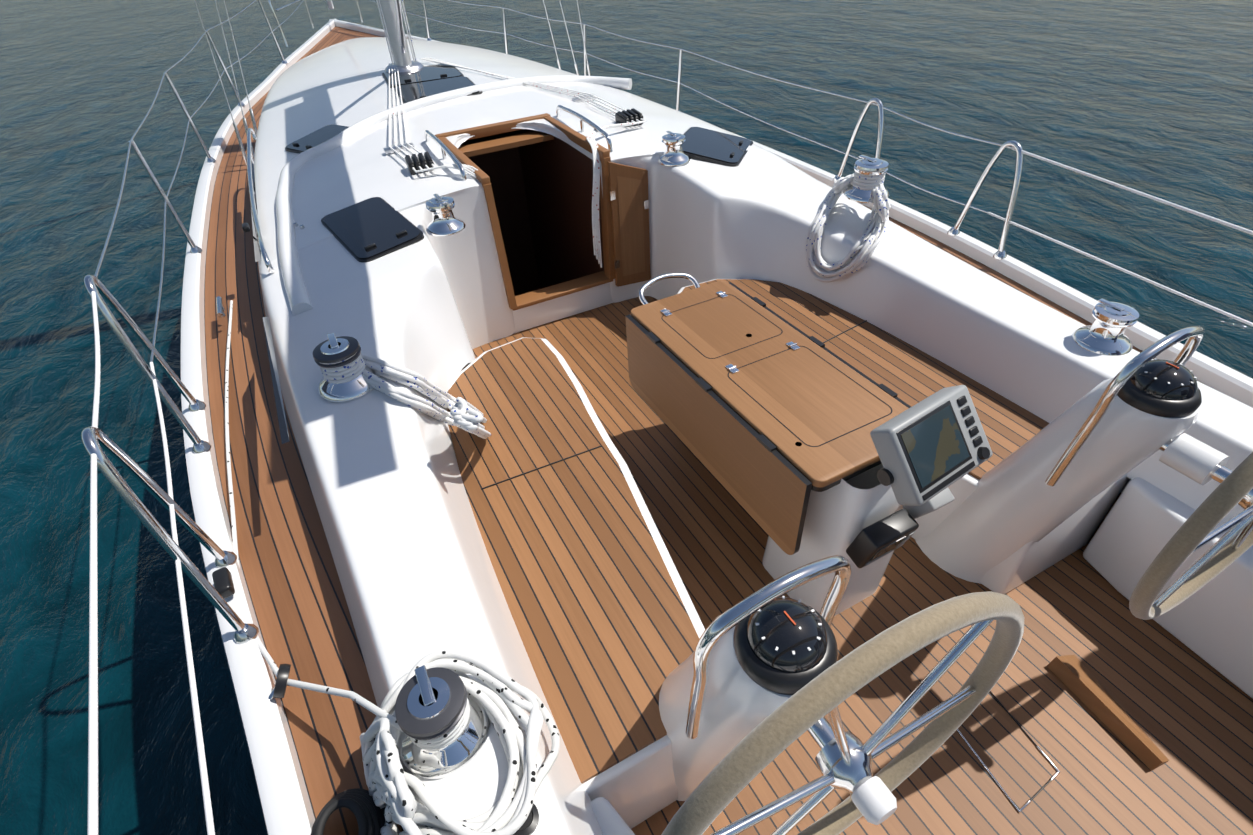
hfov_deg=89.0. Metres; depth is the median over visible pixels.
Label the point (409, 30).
halyard
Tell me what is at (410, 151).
line
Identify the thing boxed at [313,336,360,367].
winch platform top
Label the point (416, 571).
superstructure
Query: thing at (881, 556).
instrument face
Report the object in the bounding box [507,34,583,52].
lifeline
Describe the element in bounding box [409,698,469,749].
rope
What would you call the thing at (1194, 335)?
grab rail
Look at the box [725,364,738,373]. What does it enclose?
table hinge
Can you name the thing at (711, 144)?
hatch glass
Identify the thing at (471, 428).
rope
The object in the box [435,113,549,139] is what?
slide trim
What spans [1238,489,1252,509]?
wheel hub
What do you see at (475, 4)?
lifeline
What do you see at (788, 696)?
trim ring
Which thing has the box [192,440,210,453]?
stan base
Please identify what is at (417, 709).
winch top plate
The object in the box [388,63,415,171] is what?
line
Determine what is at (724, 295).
table hinge
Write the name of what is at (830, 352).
leaf
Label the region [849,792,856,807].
spoke
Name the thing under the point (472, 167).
tail
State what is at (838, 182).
rope
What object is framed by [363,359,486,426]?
rope
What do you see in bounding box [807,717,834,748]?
wheel shaft
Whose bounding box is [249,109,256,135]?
turnbuckle
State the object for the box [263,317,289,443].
window
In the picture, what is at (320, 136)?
glass
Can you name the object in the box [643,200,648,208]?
door latch
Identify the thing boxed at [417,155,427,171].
clutch
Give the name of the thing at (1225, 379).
hull
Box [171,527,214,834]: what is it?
lifeline
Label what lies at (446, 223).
winch drum
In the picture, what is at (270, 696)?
block shackle
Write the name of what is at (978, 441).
button
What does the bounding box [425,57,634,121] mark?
line
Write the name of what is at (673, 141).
winch top
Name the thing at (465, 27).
lifeline
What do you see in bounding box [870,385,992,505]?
plotter
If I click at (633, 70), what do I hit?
lifeline
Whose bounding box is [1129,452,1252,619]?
wheel rim
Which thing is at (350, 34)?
side deck
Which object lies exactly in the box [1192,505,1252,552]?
spoke
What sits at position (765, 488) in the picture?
leaf
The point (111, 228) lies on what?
lifeline
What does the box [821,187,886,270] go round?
rope
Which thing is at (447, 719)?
winch top ring
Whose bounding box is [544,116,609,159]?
slide trim
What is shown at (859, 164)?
winch
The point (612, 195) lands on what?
hinge door
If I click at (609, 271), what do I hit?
door frame
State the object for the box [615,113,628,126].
clutch
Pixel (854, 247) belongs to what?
rope
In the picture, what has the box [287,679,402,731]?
sheet
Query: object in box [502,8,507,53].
stanchion
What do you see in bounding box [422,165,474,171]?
tail
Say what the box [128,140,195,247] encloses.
stanchion
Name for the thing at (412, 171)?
clutch
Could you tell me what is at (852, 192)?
winch drum
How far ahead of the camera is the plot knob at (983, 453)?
1.61 m
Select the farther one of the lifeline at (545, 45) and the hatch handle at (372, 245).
the lifeline at (545, 45)
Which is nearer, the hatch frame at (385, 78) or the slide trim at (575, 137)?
the slide trim at (575, 137)
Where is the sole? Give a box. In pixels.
[461,296,1252,834]
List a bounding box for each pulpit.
[268,0,287,46]
[275,0,301,11]
[403,0,409,29]
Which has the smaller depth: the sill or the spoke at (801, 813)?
the spoke at (801, 813)
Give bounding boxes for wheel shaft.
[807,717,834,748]
[1159,439,1232,482]
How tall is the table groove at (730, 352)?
0.001 m
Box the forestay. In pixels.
[326,0,333,8]
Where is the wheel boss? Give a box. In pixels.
[1159,433,1229,484]
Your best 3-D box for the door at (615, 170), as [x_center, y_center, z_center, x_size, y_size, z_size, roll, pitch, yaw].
[0.024,-1.133,3.749,0.235,0.770,0.028,-21,43,-19]
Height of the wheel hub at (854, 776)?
0.090 m
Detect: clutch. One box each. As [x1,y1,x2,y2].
[405,157,415,174]
[411,156,421,173]
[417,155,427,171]
[424,153,433,170]
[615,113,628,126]
[626,111,638,125]
[631,110,642,124]
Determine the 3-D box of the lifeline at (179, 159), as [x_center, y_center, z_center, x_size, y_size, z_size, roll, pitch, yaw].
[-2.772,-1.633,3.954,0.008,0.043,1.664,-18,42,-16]
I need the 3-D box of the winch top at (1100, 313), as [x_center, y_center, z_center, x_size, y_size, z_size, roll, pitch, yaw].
[1.761,-0.373,2.296,0.138,0.035,0.138,-21,43,-19]
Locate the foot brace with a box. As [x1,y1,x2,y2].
[1047,655,1169,770]
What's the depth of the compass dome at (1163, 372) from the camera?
1.55 m
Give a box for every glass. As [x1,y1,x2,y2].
[286,124,347,151]
[323,197,419,258]
[384,64,460,85]
[397,76,478,102]
[682,127,751,162]
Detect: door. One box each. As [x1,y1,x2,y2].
[607,161,650,286]
[610,190,615,199]
[614,260,619,268]
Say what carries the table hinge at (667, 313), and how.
on the table top
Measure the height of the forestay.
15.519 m
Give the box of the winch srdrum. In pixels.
[658,144,689,165]
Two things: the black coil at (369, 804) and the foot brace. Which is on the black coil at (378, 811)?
the black coil at (369, 804)
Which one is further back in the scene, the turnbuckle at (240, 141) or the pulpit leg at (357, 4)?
the pulpit leg at (357, 4)
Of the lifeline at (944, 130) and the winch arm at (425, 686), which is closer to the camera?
the winch arm at (425, 686)
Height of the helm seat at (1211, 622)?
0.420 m
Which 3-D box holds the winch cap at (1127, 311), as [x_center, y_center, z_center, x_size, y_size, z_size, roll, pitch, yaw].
[1.760,-0.388,2.283,0.086,0.007,0.086,-21,43,-19]
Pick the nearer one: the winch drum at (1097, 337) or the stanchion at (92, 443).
the stanchion at (92, 443)
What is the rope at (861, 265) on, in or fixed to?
on the superstructure
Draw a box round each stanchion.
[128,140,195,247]
[163,72,210,157]
[206,30,240,102]
[258,0,283,60]
[422,0,429,37]
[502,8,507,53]
[583,24,586,75]
[676,49,682,110]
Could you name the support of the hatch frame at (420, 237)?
on the superstructure
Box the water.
[0,0,1252,834]
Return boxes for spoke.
[710,773,834,834]
[771,786,835,834]
[827,706,852,766]
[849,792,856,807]
[862,620,993,755]
[871,685,976,759]
[1153,515,1252,606]
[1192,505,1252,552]
[1231,520,1252,549]
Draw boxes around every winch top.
[426,196,454,211]
[662,134,684,144]
[1092,302,1138,326]
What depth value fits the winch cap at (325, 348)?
2.13 m
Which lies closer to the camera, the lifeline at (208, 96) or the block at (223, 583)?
the block at (223, 583)
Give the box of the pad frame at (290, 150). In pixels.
[285,147,300,153]
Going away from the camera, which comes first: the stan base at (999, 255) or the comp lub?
the comp lub
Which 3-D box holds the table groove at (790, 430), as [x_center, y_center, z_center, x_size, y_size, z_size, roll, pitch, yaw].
[0.602,-0.087,2.135,0.350,0.001,0.460,-21,43,-19]
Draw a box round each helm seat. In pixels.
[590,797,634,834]
[1083,477,1252,698]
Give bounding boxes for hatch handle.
[364,243,375,249]
[396,230,406,236]
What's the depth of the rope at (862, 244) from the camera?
2.98 m
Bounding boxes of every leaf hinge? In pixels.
[646,332,659,343]
[695,377,711,392]
[751,297,765,306]
[757,434,776,452]
[808,336,824,347]
[877,384,897,397]
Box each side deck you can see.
[204,26,403,834]
[336,26,1215,389]
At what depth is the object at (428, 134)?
3.40 m
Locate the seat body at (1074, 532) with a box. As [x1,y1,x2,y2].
[677,279,1128,593]
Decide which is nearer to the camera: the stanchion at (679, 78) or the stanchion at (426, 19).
the stanchion at (679, 78)
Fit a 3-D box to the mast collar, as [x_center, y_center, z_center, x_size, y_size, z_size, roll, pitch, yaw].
[-1.801,-2.839,5.168,0.320,0.050,0.320,-21,43,-19]
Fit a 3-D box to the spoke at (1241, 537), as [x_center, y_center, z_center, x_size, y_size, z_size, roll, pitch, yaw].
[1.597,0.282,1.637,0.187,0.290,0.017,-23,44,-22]
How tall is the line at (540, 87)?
0.094 m
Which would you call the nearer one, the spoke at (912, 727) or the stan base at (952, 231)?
the spoke at (912, 727)
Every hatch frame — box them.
[321,197,423,262]
[382,66,463,87]
[395,77,481,102]
[683,127,752,166]
[956,729,1030,812]
[1036,746,1059,780]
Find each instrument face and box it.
[865,550,891,565]
[869,536,905,560]
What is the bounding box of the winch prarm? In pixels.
[433,194,441,200]
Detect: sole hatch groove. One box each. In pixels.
[990,691,1036,745]
[1029,779,1051,801]
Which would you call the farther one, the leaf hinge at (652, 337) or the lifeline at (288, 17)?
the lifeline at (288, 17)
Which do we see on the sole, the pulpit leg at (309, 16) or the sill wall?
the sill wall
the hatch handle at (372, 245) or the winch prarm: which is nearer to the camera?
the hatch handle at (372, 245)
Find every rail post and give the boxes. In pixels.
[441,148,446,158]
[580,120,583,131]
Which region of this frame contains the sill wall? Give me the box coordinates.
[512,282,613,333]
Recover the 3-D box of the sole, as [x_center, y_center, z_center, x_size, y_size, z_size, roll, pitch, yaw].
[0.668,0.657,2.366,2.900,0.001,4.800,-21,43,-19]
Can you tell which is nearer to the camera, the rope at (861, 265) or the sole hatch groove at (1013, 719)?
the sole hatch groove at (1013, 719)
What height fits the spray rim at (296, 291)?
0.263 m
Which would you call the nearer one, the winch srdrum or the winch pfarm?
the winch pfarm
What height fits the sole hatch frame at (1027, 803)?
0.008 m
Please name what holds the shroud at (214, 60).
attached to the turnbuckle at (240, 141)
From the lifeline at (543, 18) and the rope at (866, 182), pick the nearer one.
the rope at (866, 182)
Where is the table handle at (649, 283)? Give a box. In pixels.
[639,273,699,304]
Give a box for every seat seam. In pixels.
[481,445,601,489]
[822,320,866,342]
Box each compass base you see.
[734,604,837,694]
[1117,379,1201,417]
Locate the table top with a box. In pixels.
[631,281,908,486]
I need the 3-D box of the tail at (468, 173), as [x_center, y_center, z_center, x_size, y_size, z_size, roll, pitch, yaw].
[-0.894,-1.284,3.324,0.259,0.046,0.012,15,43,21]
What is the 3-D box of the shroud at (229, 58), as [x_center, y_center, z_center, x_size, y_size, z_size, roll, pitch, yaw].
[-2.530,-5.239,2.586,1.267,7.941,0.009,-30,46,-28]
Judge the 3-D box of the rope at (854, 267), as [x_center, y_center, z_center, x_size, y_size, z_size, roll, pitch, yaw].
[1.098,-0.965,3.114,0.285,0.346,0.583,15,43,21]
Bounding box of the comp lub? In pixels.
[783,611,795,624]
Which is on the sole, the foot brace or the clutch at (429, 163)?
the foot brace
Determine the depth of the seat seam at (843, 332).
2.92 m
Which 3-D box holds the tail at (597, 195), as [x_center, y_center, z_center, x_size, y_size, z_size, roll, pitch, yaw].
[-0.088,-1.392,3.861,0.133,0.674,0.661,14,43,20]
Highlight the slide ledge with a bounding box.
[458,131,553,156]
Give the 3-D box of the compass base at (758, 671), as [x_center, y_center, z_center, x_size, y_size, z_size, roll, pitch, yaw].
[0.281,0.397,1.130,0.180,0.040,0.180,-21,43,-19]
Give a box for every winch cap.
[320,338,349,354]
[666,133,680,137]
[861,158,882,165]
[1104,303,1131,315]
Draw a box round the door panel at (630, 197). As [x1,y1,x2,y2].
[617,176,644,275]
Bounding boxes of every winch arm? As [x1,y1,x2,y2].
[414,665,435,705]
[666,131,676,135]
[1098,298,1124,310]
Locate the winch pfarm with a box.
[327,333,338,348]
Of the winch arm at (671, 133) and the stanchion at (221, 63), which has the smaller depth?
the winch arm at (671, 133)
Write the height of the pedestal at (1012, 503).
0.990 m
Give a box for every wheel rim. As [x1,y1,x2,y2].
[661,591,1023,834]
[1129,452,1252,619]
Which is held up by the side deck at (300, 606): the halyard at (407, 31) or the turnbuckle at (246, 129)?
the turnbuckle at (246, 129)
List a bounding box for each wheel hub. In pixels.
[815,731,872,793]
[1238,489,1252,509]
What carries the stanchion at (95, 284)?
on the hull at (284, 796)
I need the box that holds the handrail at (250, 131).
[247,128,274,272]
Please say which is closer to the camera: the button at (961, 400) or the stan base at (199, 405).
the button at (961, 400)
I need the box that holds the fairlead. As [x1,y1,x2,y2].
[242,223,249,231]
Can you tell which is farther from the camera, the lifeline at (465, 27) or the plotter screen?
the lifeline at (465, 27)
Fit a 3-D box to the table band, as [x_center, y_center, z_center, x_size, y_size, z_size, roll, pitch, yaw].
[0.485,-0.175,2.311,0.462,0.022,1.142,-21,43,-19]
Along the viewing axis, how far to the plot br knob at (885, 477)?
1.57 m
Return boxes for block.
[212,567,234,598]
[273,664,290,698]
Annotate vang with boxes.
[394,0,405,52]
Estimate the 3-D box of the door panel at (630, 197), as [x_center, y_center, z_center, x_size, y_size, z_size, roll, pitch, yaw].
[0.032,-1.121,3.741,0.155,0.620,0.001,-21,43,-19]
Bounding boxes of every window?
[250,158,260,261]
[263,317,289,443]
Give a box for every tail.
[416,164,477,172]
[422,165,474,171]
[440,166,475,175]
[445,166,475,177]
[586,126,624,254]
[588,125,629,258]
[590,124,634,263]
[592,120,646,267]
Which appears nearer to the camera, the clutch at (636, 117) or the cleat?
the cleat
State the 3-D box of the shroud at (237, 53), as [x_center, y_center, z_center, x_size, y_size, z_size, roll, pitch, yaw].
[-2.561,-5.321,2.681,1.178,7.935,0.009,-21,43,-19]
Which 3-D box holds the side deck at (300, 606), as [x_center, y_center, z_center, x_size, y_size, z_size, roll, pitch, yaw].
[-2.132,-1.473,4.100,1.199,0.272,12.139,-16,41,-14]
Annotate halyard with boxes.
[376,0,393,64]
[378,0,395,64]
[400,0,414,61]
[401,0,416,61]
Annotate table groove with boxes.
[661,294,782,358]
[728,346,891,446]
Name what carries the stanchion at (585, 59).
on the stanchion base
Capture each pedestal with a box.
[659,626,788,800]
[916,378,1197,583]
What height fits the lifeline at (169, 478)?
0.031 m
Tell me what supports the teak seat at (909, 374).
on the seat body at (1074, 532)
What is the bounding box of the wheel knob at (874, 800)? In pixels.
[851,776,896,824]
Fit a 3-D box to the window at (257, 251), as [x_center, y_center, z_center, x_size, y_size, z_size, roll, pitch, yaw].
[-1.986,-1.136,3.417,0.036,0.052,1.650,-19,42,-18]
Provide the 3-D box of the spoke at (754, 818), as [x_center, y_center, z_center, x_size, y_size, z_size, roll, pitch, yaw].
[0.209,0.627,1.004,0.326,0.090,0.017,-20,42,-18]
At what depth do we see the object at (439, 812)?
1.22 m
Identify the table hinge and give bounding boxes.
[660,309,671,316]
[716,291,727,297]
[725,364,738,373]
[786,341,799,350]
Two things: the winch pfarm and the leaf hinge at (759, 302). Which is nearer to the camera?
the winch pfarm
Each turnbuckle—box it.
[233,123,246,165]
[242,118,253,160]
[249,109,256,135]
[574,63,579,75]
[587,64,590,75]
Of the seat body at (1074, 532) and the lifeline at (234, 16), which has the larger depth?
the lifeline at (234, 16)
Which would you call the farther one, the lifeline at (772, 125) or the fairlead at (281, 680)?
the lifeline at (772, 125)
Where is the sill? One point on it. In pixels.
(559, 290)
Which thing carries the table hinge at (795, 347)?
on the table top
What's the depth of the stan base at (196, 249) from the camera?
3.54 m
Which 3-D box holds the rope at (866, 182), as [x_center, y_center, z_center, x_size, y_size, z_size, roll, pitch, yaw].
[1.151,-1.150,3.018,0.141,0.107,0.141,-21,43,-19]
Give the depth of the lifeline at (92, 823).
0.98 m
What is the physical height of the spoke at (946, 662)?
0.254 m
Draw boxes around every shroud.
[194,0,234,122]
[215,0,244,117]
[224,0,250,108]
[543,0,557,58]
[559,0,575,63]
[577,0,587,63]
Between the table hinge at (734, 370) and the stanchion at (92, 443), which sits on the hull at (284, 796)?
the stanchion at (92, 443)
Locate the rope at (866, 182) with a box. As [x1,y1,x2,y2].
[852,167,885,189]
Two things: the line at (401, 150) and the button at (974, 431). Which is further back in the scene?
the line at (401, 150)
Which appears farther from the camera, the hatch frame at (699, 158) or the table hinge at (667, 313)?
the hatch frame at (699, 158)
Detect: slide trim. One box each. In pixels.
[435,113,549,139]
[438,136,489,186]
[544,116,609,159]
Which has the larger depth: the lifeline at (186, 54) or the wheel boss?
the lifeline at (186, 54)
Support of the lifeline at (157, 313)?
attached to the stanchion at (143, 162)
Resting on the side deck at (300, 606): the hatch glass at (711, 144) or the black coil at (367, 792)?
the black coil at (367, 792)
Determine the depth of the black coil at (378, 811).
1.35 m
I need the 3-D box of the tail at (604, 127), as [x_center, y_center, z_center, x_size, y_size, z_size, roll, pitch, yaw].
[-0.069,-1.390,3.880,0.137,0.704,0.679,15,43,21]
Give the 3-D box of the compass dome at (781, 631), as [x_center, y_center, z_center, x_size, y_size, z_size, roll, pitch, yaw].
[0.279,0.362,1.101,0.140,0.055,0.140,-21,43,-19]
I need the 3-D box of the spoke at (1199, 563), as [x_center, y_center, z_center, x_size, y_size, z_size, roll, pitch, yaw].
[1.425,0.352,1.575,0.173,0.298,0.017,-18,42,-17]
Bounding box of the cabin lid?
[460,129,535,145]
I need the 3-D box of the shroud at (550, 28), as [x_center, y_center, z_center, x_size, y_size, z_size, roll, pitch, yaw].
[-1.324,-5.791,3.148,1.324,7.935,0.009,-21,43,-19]
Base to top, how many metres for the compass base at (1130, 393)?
0.040 m
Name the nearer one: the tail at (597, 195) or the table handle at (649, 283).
the table handle at (649, 283)
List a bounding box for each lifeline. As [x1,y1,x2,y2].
[87,453,97,834]
[91,291,100,436]
[94,140,131,276]
[131,72,164,140]
[149,362,175,527]
[150,200,165,361]
[165,30,206,72]
[166,119,189,196]
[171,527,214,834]
[191,70,224,117]
[208,0,255,29]
[226,32,271,68]
[273,0,303,30]
[427,18,503,33]
[448,0,502,7]
[503,7,583,23]
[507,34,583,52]
[585,24,679,49]
[587,53,677,82]
[680,83,859,159]
[682,49,874,104]
[875,104,1011,148]
[886,172,987,212]
[988,212,1252,326]
[1011,147,1252,234]
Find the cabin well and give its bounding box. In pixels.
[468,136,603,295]
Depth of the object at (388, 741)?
1.20 m
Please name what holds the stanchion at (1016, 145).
on the hull at (1225, 379)
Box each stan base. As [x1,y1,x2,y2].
[188,399,205,411]
[190,246,201,252]
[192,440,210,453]
[207,157,215,162]
[214,550,236,567]
[233,623,258,643]
[947,227,959,235]
[993,251,1006,259]
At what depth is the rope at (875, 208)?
3.08 m
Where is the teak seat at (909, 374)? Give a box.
[681,279,1049,479]
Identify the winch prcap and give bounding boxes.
[430,196,447,203]
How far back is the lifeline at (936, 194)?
3.34 m
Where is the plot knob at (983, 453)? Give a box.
[977,447,989,459]
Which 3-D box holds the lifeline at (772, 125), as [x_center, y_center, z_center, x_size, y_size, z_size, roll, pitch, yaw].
[0.899,-2.071,4.377,0.008,0.095,1.961,-22,43,-20]
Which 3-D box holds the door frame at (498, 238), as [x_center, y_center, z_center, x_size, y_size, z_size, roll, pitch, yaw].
[-0.700,-0.931,3.504,0.060,0.725,0.078,-21,43,-19]
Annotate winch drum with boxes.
[317,366,380,401]
[426,209,465,235]
[843,184,888,202]
[1072,319,1132,355]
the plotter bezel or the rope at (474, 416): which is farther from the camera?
the rope at (474, 416)
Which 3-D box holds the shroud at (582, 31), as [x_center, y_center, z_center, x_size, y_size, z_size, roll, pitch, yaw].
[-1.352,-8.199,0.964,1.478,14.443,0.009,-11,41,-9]
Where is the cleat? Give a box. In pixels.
[216,296,222,317]
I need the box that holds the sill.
[512,271,612,310]
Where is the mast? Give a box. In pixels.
[380,0,411,65]
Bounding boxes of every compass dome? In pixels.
[746,597,827,672]
[1130,360,1197,399]
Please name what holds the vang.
attached to the mast
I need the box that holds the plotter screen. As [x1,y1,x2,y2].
[901,405,968,487]
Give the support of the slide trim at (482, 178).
on the superstructure
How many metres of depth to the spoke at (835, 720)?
0.95 m
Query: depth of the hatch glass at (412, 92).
4.62 m
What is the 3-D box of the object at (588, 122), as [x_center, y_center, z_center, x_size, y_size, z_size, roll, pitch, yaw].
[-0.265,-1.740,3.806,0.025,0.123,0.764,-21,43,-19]
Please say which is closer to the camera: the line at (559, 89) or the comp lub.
the comp lub
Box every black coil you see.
[311,791,384,834]
[312,788,385,827]
[312,793,379,834]
[313,795,373,834]
[314,798,367,834]
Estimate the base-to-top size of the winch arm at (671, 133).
0.008 m
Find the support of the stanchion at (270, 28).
on the stanchion base
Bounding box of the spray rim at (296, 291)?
[276,75,631,315]
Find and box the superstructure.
[254,37,1252,834]
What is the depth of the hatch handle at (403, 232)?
2.89 m
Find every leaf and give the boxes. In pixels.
[625,314,811,554]
[729,282,910,407]
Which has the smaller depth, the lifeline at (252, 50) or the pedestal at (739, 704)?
the pedestal at (739, 704)
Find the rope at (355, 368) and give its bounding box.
[319,352,364,383]
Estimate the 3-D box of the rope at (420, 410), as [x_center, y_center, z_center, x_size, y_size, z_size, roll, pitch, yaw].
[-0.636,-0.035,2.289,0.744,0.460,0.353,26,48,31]
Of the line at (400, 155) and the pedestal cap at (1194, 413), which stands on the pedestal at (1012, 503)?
the pedestal cap at (1194, 413)
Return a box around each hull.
[181,19,336,834]
[329,19,1252,492]
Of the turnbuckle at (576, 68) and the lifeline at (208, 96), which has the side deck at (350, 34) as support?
the turnbuckle at (576, 68)
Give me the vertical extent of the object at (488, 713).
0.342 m
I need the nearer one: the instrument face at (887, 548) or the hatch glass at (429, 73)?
the instrument face at (887, 548)
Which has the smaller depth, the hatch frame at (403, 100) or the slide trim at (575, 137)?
the slide trim at (575, 137)
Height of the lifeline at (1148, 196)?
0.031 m
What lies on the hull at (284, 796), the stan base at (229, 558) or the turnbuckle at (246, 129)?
the stan base at (229, 558)
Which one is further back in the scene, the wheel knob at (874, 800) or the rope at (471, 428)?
the rope at (471, 428)
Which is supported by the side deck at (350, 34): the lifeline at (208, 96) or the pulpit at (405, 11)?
the pulpit at (405, 11)
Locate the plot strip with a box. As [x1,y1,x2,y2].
[922,461,974,500]
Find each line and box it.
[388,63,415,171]
[391,68,421,169]
[394,69,428,168]
[397,69,434,166]
[420,58,644,120]
[423,58,639,121]
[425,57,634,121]
[427,57,629,122]
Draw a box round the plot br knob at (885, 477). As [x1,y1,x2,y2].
[877,468,893,485]
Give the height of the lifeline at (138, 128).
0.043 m
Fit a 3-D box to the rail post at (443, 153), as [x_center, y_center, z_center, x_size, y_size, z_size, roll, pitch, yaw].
[-1.010,-1.448,3.533,0.020,0.090,0.020,-21,43,-19]
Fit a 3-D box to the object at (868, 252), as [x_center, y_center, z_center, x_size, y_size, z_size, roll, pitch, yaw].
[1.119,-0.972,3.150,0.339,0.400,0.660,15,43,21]
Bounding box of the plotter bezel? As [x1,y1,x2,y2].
[896,400,971,493]
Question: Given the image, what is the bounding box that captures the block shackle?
[268,687,274,699]
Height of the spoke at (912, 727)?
0.090 m
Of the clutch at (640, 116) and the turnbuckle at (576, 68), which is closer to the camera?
the clutch at (640, 116)
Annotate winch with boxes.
[854,159,888,174]
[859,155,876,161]
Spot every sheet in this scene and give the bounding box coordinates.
[225,300,278,676]
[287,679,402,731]
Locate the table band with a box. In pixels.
[811,460,881,491]
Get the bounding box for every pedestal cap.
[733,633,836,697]
[1122,400,1198,418]
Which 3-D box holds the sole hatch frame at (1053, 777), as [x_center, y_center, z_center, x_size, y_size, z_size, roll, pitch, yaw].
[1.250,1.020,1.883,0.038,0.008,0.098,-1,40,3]
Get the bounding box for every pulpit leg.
[304,0,313,28]
[355,0,362,21]
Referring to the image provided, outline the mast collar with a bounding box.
[385,61,423,72]
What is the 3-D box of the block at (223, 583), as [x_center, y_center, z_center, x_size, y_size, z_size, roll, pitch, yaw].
[-1.119,0.460,1.771,0.040,0.040,0.090,-25,44,-24]
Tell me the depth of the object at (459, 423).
2.34 m
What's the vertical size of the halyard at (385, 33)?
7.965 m

